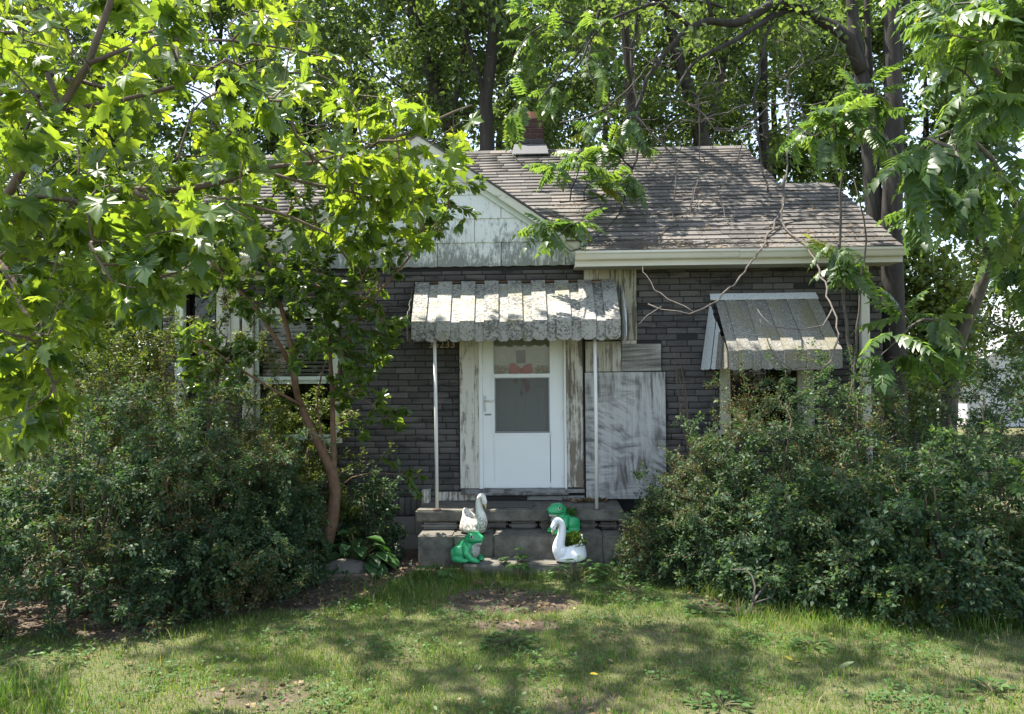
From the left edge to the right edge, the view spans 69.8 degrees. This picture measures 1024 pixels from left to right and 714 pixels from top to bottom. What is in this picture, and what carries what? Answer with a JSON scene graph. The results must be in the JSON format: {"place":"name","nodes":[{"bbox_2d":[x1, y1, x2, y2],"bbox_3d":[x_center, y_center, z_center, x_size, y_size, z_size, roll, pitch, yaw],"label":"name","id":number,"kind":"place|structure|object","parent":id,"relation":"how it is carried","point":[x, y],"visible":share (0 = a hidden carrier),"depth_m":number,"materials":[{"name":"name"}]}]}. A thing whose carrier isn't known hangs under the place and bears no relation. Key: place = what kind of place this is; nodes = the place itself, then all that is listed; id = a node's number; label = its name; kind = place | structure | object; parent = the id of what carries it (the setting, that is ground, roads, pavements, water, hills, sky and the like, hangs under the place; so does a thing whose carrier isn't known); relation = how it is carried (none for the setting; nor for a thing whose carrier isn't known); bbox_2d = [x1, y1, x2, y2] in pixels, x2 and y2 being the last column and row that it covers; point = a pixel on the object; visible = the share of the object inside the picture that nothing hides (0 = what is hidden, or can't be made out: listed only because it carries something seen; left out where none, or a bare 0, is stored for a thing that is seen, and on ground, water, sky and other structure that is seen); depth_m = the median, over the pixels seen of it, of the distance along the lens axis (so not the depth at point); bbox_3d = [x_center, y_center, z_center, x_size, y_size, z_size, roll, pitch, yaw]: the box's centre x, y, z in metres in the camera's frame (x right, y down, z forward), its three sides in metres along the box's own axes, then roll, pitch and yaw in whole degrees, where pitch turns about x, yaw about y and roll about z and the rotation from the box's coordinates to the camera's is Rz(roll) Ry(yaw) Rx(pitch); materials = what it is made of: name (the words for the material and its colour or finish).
{"place":"outdoors","nodes":[
{"label":"outdoors","id":0,"kind":"place"},
{"bbox_2d":[44,569,903,699],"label":"fallen twigs","id":1,"kind":"object","parent":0,"point":[403,579],"depth_m":5.85,"materials":[{"name":"brown wood"}]},
{"bbox_2d":[0,414,1023,713],"bbox_3d":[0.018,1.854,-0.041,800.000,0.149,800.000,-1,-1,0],"label":"ground","id":2,"kind":"structure","parent":0,"point":[470,688],"depth_m":4.64,"materials":[{"name":"green plant"}]},
{"bbox_2d":[0,641,48,662],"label":"weed plant","id":3,"kind":"object","parent":2,"relation":"on","point":[7,657],"visible":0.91,"depth_m":4.74,"materials":[{"name":"green plant"}]},
{"bbox_2d":[0,96,129,486],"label":"bushy tree","id":4,"kind":"object","parent":2,"relation":"on","point":[56,168],"visible":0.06,"depth_m":11.97,"materials":[{"name":"green plant"}]},
{"bbox_2d":[0,0,156,453],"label":"leafy tree","id":5,"kind":"object","parent":2,"relation":"on","point":[79,39],"visible":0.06,"depth_m":16.62,"materials":[{"name":"green plant"}]},
{"bbox_2d":[0,253,201,597],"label":"shrub","id":6,"kind":"object","parent":2,"relation":"on","point":[116,369],"visible":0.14,"depth_m":6.70,"materials":[{"name":"green plant"}]},
{"bbox_2d":[24,146,209,472],"bbox_3d":[-5.685,-0.531,11.453,3.456,5.691,3.169,-1,-1,0],"label":"bushy tree","id":7,"kind":"object","parent":2,"relation":"on","point":[87,368],"visible":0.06,"depth_m":10.88,"materials":[{"name":"green plant"}]},
{"bbox_2d":[0,352,260,643],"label":"shrub","id":8,"kind":"object","parent":2,"relation":"on","point":[13,503],"visible":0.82,"depth_m":5.38,"materials":[{"name":"green plant"}]},
{"bbox_2d":[36,248,327,580],"bbox_3d":[-3.217,0.340,7.045,2.929,3.593,1.563,-1,-1,0],"label":"shrub","id":9,"kind":"object","parent":2,"relation":"on","point":[172,353],"visible":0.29,"depth_m":6.95,"materials":[{"name":"green plant"}]},
{"bbox_2d":[59,0,327,185],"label":"leafy tree","id":10,"kind":"object","parent":2,"relation":"on","point":[165,130],"visible":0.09,"depth_m":17.26,"materials":[{"name":"green plant"}]},
{"bbox_2d":[56,333,339,624],"bbox_3d":[-2.499,0.936,6.006,2.206,2.285,1.676,-1,-1,15],"label":"shrub","id":11,"kind":"object","parent":2,"relation":"on","point":[264,551],"visible":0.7,"depth_m":5.74,"materials":[{"name":"green plant"}]},
{"bbox_2d":[0,0,483,467],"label":"maple tree","id":12,"kind":"object","parent":2,"relation":"on","point":[141,291],"visible":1,"depth_m":2.65,"materials":[{"name":"green plant"}]},
{"bbox_2d":[198,440,335,601],"bbox_3d":[-2.213,1.431,6.603,1.195,1.392,1.245,0,-1,-21],"label":"shrub","id":13,"kind":"object","parent":2,"relation":"on","point":[323,543],"visible":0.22,"depth_m":6.43,"materials":[{"name":"green plant"}]},
{"bbox_2d":[186,571,374,585],"bbox_3d":[-2.119,2.067,6.748,1.680,0.125,0.112,0,-1,-4],"label":"landscape timber","id":14,"kind":"object","parent":2,"relation":"on","point":[364,575],"visible":0.2,"depth_m":6.75,"materials":[{"name":"wood"}]},
{"bbox_2d":[232,378,369,559],"bbox_3d":[-2.174,1.165,7.374,1.476,1.943,0.941,-1,-1,0],"label":"shrub","id":15,"kind":"object","parent":2,"relation":"on","point":[309,459],"visible":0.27,"depth_m":7.34,"materials":[{"name":"green plant"}]},
{"bbox_2d":[222,0,436,154],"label":"leafy tree","id":16,"kind":"object","parent":2,"relation":"on","point":[380,20],"visible":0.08,"depth_m":19.68,"materials":[{"name":"green plant"}]},
{"bbox_2d":[171,136,489,565],"bbox_3d":[-1.721,-0.019,6.786,3.093,4.144,1.333,-1,-1,0],"label":"tree","id":17,"kind":"object","parent":2,"relation":"on","point":[329,344],"visible":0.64,"depth_m":6.65,"materials":[{"name":"green plant"}]},
{"bbox_2d":[322,558,366,572],"bbox_3d":[-1.562,2.030,6.917,0.495,0.274,0.305,-1,-1,0],"label":"rock","id":18,"kind":"object","parent":2,"relation":"on","point":[351,565],"visible":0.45,"depth_m":6.83,"materials":[{"name":"grey stone"}]},
{"bbox_2d":[318,530,399,581],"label":"hosta","id":19,"kind":"object","parent":2,"relation":"on","point":[374,565],"visible":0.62,"depth_m":6.96,"materials":[{"name":"green plant"}]},
{"bbox_2d":[335,459,409,563],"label":"shrub","id":20,"kind":"object","parent":2,"relation":"on","point":[390,534],"visible":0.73,"depth_m":7.37,"materials":[{"name":"green plant"}]},
{"bbox_2d":[250,0,540,152],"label":"tall tree","id":21,"kind":"object","parent":2,"relation":"on","point":[337,44],"visible":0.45,"depth_m":13.75,"materials":[{"name":"green plant"}]},
{"bbox_2d":[411,563,464,582],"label":"weed plant","id":22,"kind":"object","parent":2,"relation":"on","point":[444,572],"visible":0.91,"depth_m":6.66,"materials":[{"name":"green plant"}]},
{"bbox_2d":[391,0,598,150],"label":"leafy tree","id":23,"kind":"object","parent":2,"relation":"on","point":[505,88],"visible":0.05,"depth_m":20.15,"materials":[{"name":"green plant"}]},
{"bbox_2d":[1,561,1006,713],"bbox_3d":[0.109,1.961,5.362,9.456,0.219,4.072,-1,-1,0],"label":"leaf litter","id":24,"kind":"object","parent":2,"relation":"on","point":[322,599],"visible":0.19,"depth_m":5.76,"materials":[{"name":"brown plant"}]},
{"bbox_2d":[478,629,539,651],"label":"weed plant","id":25,"kind":"object","parent":2,"relation":"on","point":[517,642],"visible":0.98,"depth_m":4.88,"materials":[{"name":"green plant"}]},
{"bbox_2d":[2,174,1021,428],"bbox_3d":[2.004,-2.270,30.543,64.632,10.137,7.617,-1,-1,0],"label":"distant wood","id":26,"kind":"object","parent":2,"relation":"on","point":[916,354],"depth_m":32.46,"materials":[{"name":"green plant"}]},
{"bbox_2d":[0,571,1023,713],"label":"clover","id":27,"kind":"object","parent":2,"relation":"on","point":[327,701],"visible":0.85,"depth_m":4.58,"materials":[{"name":"green plant"}]},
{"bbox_2d":[388,0,639,150],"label":"tall tree","id":28,"kind":"object","parent":2,"relation":"on","point":[484,102],"visible":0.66,"depth_m":13.30,"materials":[{"name":"green plant"}]},
{"bbox_2d":[498,547,532,572],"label":"creeper plant","id":29,"kind":"object","parent":2,"relation":"on","point":[522,565],"visible":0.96,"depth_m":6.83,"materials":[{"name":"green plant"}]},
{"bbox_2d":[415,500,623,577],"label":"porch steps","id":30,"kind":"structure","parent":2,"relation":"on","point":[509,530],"depth_m":7.17,"materials":[{"name":"concrete"}]},
{"bbox_2d":[451,531,484,562],"bbox_3d":[-0.409,1.802,6.992,0.330,0.285,0.237,-1,-1,24],"label":"frog planter","id":31,"kind":"object","parent":30,"relation":"on","point":[466,549],"visible":1,"depth_m":6.92,"materials":[{"name":"green ceramic"}]},
{"bbox_2d":[459,493,486,532],"bbox_3d":[-0.368,1.536,7.241,0.342,0.402,0.233,-2,-2,40],"label":"swan planter","id":32,"kind":"object","parent":30,"relation":"on","point":[471,521],"visible":0.99,"depth_m":7.17,"materials":[{"name":"white ceramic"}]},
{"bbox_2d":[482,501,533,506],"bbox_3d":[-0.070,1.537,7.671,0.609,0.012,0.340,-1,-1,2],"label":"doormat","id":33,"kind":"object","parent":30,"relation":"on","point":[510,504],"visible":0.63,"depth_m":7.62,"materials":[{"name":"grey rubber"}]},
{"bbox_2d":[547,503,580,534],"bbox_3d":[0.493,1.583,7.224,0.344,0.297,0.246,0,-1,-26],"label":"frog planter","id":34,"kind":"object","parent":30,"relation":"on","point":[556,510],"visible":0.73,"depth_m":7.15,"materials":[{"name":"green ceramic"}]},
{"bbox_2d":[566,506,577,515],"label":"weed tuft","id":35,"kind":"object","parent":34,"relation":"in","point":[572,512],"visible":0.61,"depth_m":7.22,"materials":[{"name":"green plant"}]},
{"bbox_2d":[551,517,586,562],"bbox_3d":[0.531,1.721,6.933,0.359,0.422,0.244,0,-1,-18],"label":"swan planter","id":36,"kind":"object","parent":30,"relation":"on","point":[561,551],"visible":0.98,"depth_m":6.86,"materials":[{"name":"white plastic"}]},
{"bbox_2d":[565,530,586,546],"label":"moss clump","id":37,"kind":"object","parent":36,"relation":"in","point":[573,537],"visible":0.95,"depth_m":6.90,"materials":[{"name":"green plant"}]},
{"bbox_2d":[551,496,613,502],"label":"leaf litter","id":38,"kind":"object","parent":30,"relation":"on","point":[588,499],"visible":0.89,"depth_m":7.80,"materials":[{"name":"brown plant"}]},
{"bbox_2d":[160,111,905,548],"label":"house","id":39,"kind":"structure","parent":2,"relation":"on","point":[500,437],"depth_m":8.00,"materials":[{"name":"brick"}]},
{"bbox_2d":[186,279,240,367],"bbox_3d":[-3.328,-0.365,8.152,0.690,0.972,0.150,-1,-1,2],"label":"window","id":40,"kind":"structure","parent":39,"relation":"in","point":[235,322],"depth_m":8.09,"materials":[{"name":"white glass"}]},
{"bbox_2d":[240,307,342,443],"bbox_3d":[-2.432,0.200,8.115,1.134,1.493,0.204,-1,-1,2],"label":"window","id":41,"kind":"structure","parent":39,"relation":"in","point":[304,378],"depth_m":8.15,"materials":[{"name":"white wood"}]},
{"bbox_2d":[407,279,626,509],"bbox_3d":[0.053,0.352,7.605,2.271,2.384,0.738,-1,-1,2],"label":"door awning","id":42,"kind":"object","parent":39,"relation":"attached to","point":[524,310],"depth_m":7.42,"materials":[{"name":"white metal"}]},
{"bbox_2d":[494,365,547,373],"bbox_3d":[0.103,0.145,8.067,0.608,0.122,0.054,-1,-1,2],"label":"garland","id":43,"kind":"object","parent":39,"relation":"attached to","point":[534,372],"visible":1,"depth_m":8.06,"materials":[{"name":"gold"}]},
{"bbox_2d":[482,338,564,487],"bbox_3d":[0.135,0.477,8.008,0.907,1.917,0.078,-1,-1,2],"label":"storm door","id":44,"kind":"structure","parent":39,"relation":"in","point":[511,459],"depth_m":8.01,"materials":[{"name":"white paint"}]},
{"bbox_2d":[493,338,564,481],"bbox_3d":[0.122,0.476,8.101,0.906,1.948,0.052,-1,-1,2],"label":"inner door","id":45,"kind":"structure","parent":39,"relation":"in","point":[514,412],"depth_m":8.09,"materials":[{"name":"grey glass"}]},
{"bbox_2d":[509,363,532,396],"bbox_3d":[0.098,0.251,8.071,0.264,0.380,0.031,-1,-1,2],"label":"ribbon bow","id":46,"kind":"object","parent":45,"relation":"attached to","point":[514,368],"visible":1,"depth_m":8.07,"materials":[{"name":"fabric"}]},
{"bbox_2d":[588,236,777,248],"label":"gutter twigs","id":47,"kind":"object","parent":39,"relation":"on","point":[655,244],"visible":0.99,"depth_m":7.62,"materials":[{"name":"brown plant"}]},
{"bbox_2d":[549,149,893,247],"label":"roof litter","id":48,"kind":"object","parent":39,"relation":"on","point":[726,223],"visible":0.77,"depth_m":8.33,"materials":[{"name":"brown plant"}]},
{"bbox_2d":[717,336,818,434],"bbox_3d":[2.736,0.299,7.914,1.056,1.057,0.170,-1,-1,2],"label":"window","id":49,"kind":"structure","parent":39,"relation":"in","point":[737,385],"depth_m":7.88,"materials":[{"name":"white wood"}]},
{"bbox_2d":[701,292,842,370],"bbox_3d":[2.749,-0.281,7.569,1.463,0.833,0.645,-1,-1,2],"label":"window awning","id":50,"kind":"object","parent":39,"relation":"attached to","point":[741,317],"depth_m":7.50,"materials":[{"name":"grey metal"}]},
{"bbox_2d":[543,555,607,581],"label":"weed plant","id":51,"kind":"object","parent":2,"relation":"on","point":[576,575],"visible":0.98,"depth_m":6.68,"materials":[{"name":"green plant"}]},
{"bbox_2d":[496,0,661,258],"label":"compound leaved tree","id":52,"kind":"object","parent":2,"relation":"on","point":[586,157],"visible":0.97,"depth_m":8.51,"materials":[{"name":"green plant"}]},
{"bbox_2d":[505,0,693,148],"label":"leafy tree","id":53,"kind":"object","parent":2,"relation":"on","point":[605,137],"visible":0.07,"depth_m":21.02,"materials":[{"name":"green plant"}]},
{"bbox_2d":[581,560,641,583],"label":"weed plant","id":54,"kind":"object","parent":2,"relation":"on","point":[601,565],"visible":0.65,"depth_m":6.78,"materials":[{"name":"green plant"}]},
{"bbox_2d":[593,581,664,596],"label":"weed plant","id":55,"kind":"object","parent":2,"relation":"on","point":[635,586],"visible":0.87,"depth_m":6.27,"materials":[{"name":"green plant"}]},
{"bbox_2d":[621,483,676,565],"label":"shrub","id":56,"kind":"object","parent":2,"relation":"on","point":[646,511],"visible":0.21,"depth_m":7.42,"materials":[{"name":"green plant"}]},
{"bbox_2d":[530,0,813,148],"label":"tall tree","id":57,"kind":"object","parent":2,"relation":"on","point":[690,113],"visible":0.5,"depth_m":14.58,"materials":[{"name":"green plant"}]},
{"bbox_2d":[674,353,693,558],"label":"bare canes","id":58,"kind":"object","parent":2,"relation":"on","point":[687,443],"visible":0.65,"depth_m":7.46,"materials":[{"name":"brown plant"}]},
{"bbox_2d":[609,433,783,591],"bbox_3d":[1.771,1.397,6.840,1.707,1.378,1.381,-1,-1,0],"label":"shrub","id":59,"kind":"object","parent":2,"relation":"on","point":[643,548],"visible":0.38,"depth_m":6.66,"materials":[{"name":"green plant"}]},
{"bbox_2d":[683,601,735,619],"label":"weed plant","id":60,"kind":"object","parent":2,"relation":"on","point":[700,609],"visible":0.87,"depth_m":5.49,"materials":[{"name":"green plant"}]},
{"bbox_2d":[512,0,909,493],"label":"double trunk tree","id":61,"kind":"object","parent":2,"relation":"on","point":[879,206],"visible":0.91,"depth_m":9.12,"materials":[{"name":"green plant"}]},
{"bbox_2d":[682,689,756,712],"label":"weed plant","id":62,"kind":"object","parent":2,"relation":"on","point":[726,703],"visible":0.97,"depth_m":3.93,"materials":[{"name":"green plant"}]},
{"bbox_2d":[731,569,776,615],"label":"dead branch","id":63,"kind":"object","parent":2,"relation":"on","point":[754,598],"visible":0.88,"depth_m":5.44,"materials":[{"name":"grey wood"}]},
{"bbox_2d":[632,344,887,593],"bbox_3d":[2.279,0.977,6.654,2.379,2.201,1.662,-1,-1,0],"label":"shrub","id":64,"kind":"object","parent":2,"relation":"on","point":[740,460],"visible":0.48,"depth_m":6.41,"materials":[{"name":"green plant"}]},
{"bbox_2d":[647,0,881,174],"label":"slim tree","id":65,"kind":"object","parent":2,"relation":"on","point":[767,151],"visible":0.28,"depth_m":15.64,"materials":[{"name":"green plant"}]},
{"bbox_2d":[665,0,883,212],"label":"leafy tree","id":66,"kind":"object","parent":2,"relation":"on","point":[808,171],"visible":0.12,"depth_m":18.96,"materials":[{"name":"green plant"}]},
{"bbox_2d":[698,450,895,616],"bbox_3d":[2.299,1.381,5.931,1.535,1.262,1.218,-1,-1,0],"label":"shrub","id":67,"kind":"object","parent":2,"relation":"on","point":[749,558],"visible":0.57,"depth_m":5.71,"materials":[{"name":"green plant"}]},
{"bbox_2d":[787,636,837,652],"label":"weed plant","id":68,"kind":"object","parent":2,"relation":"on","point":[798,641],"visible":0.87,"depth_m":4.75,"materials":[{"name":"green plant"}]},
{"bbox_2d":[800,538,885,584],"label":"seedling","id":69,"kind":"object","parent":2,"relation":"on","point":[871,549],"visible":0.32,"depth_m":5.50,"materials":[{"name":"green plant"}]},
{"bbox_2d":[776,60,917,471],"bbox_3d":[3.210,-0.343,7.035,1.399,4.841,1.190,0,-2,-34],"label":"compound leaved sapling","id":70,"kind":"object","parent":2,"relation":"on","point":[860,118],"visible":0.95,"depth_m":6.93,"materials":[{"name":"green plant"}]},
{"bbox_2d":[741,337,977,584],"bbox_3d":[3.211,0.945,6.739,2.155,2.260,1.539,-1,-1,0],"label":"shrub","id":71,"kind":"object","parent":2,"relation":"on","point":[857,404],"visible":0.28,"depth_m":6.66,"materials":[{"name":"green plant"}]},
{"bbox_2d":[777,388,1023,636],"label":"shrub","id":72,"kind":"object","parent":2,"relation":"on","point":[910,561],"visible":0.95,"depth_m":5.29,"materials":[{"name":"green plant"}]},
{"bbox_2d":[787,0,1023,442],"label":"leafy tree","id":73,"kind":"object","parent":2,"relation":"on","point":[907,72],"visible":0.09,"depth_m":18.28,"materials":[{"name":"green plant"}]},
{"bbox_2d":[870,489,945,563],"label":"seedling","id":74,"kind":"object","parent":2,"relation":"on","point":[913,533],"visible":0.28,"depth_m":5.55,"materials":[{"name":"green plant"}]},
{"bbox_2d":[850,0,1023,501],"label":"compound leaved tree","id":75,"kind":"object","parent":2,"relation":"on","point":[978,44],"visible":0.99,"depth_m":5.71,"materials":[{"name":"green plant"}]},
{"bbox_2d":[881,333,1023,594],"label":"shrub","id":76,"kind":"object","parent":2,"relation":"on","point":[995,420],"visible":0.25,"depth_m":6.38,"materials":[{"name":"green plant"}]},
{"bbox_2d":[903,234,1001,451],"bbox_3d":[8.463,-0.271,15.572,3.376,5.092,2.851,-1,-1,21],"label":"bushy tree","id":77,"kind":"object","parent":2,"relation":"on","point":[940,299],"visible":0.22,"depth_m":15.01,"materials":[{"name":"green plant"}]},
{"bbox_2d":[908,304,1023,426],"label":"garage","id":78,"kind":"structure","parent":2,"relation":"on","point":[965,406],"depth_m":23.98,"materials":[{"name":"beige metal"}]},
{"bbox_2d":[953,184,1023,417],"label":"bushy tree","id":79,"kind":"object","parent":2,"relation":"on","point":[1016,349],"visible":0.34,"depth_m":20.07,"materials":[{"name":"green plant"}]},
{"bbox_2d":[954,676,1023,699],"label":"weed plant","id":80,"kind":"object","parent":2,"relation":"on","point":[990,679],"visible":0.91,"depth_m":4.11,"materials":[{"name":"green plant"}]},
{"bbox_2d":[989,458,1023,571],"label":"seedling","id":81,"kind":"object","parent":2,"relation":"on","point":[1013,487],"visible":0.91,"depth_m":5.22,"materials":[{"name":"green plant"}]},
{"bbox_2d":[1,0,1023,373],"label":"sky","id":82,"kind":"structure","parent":0,"point":[919,130],"materials":[{"name":"white"}]}
]}

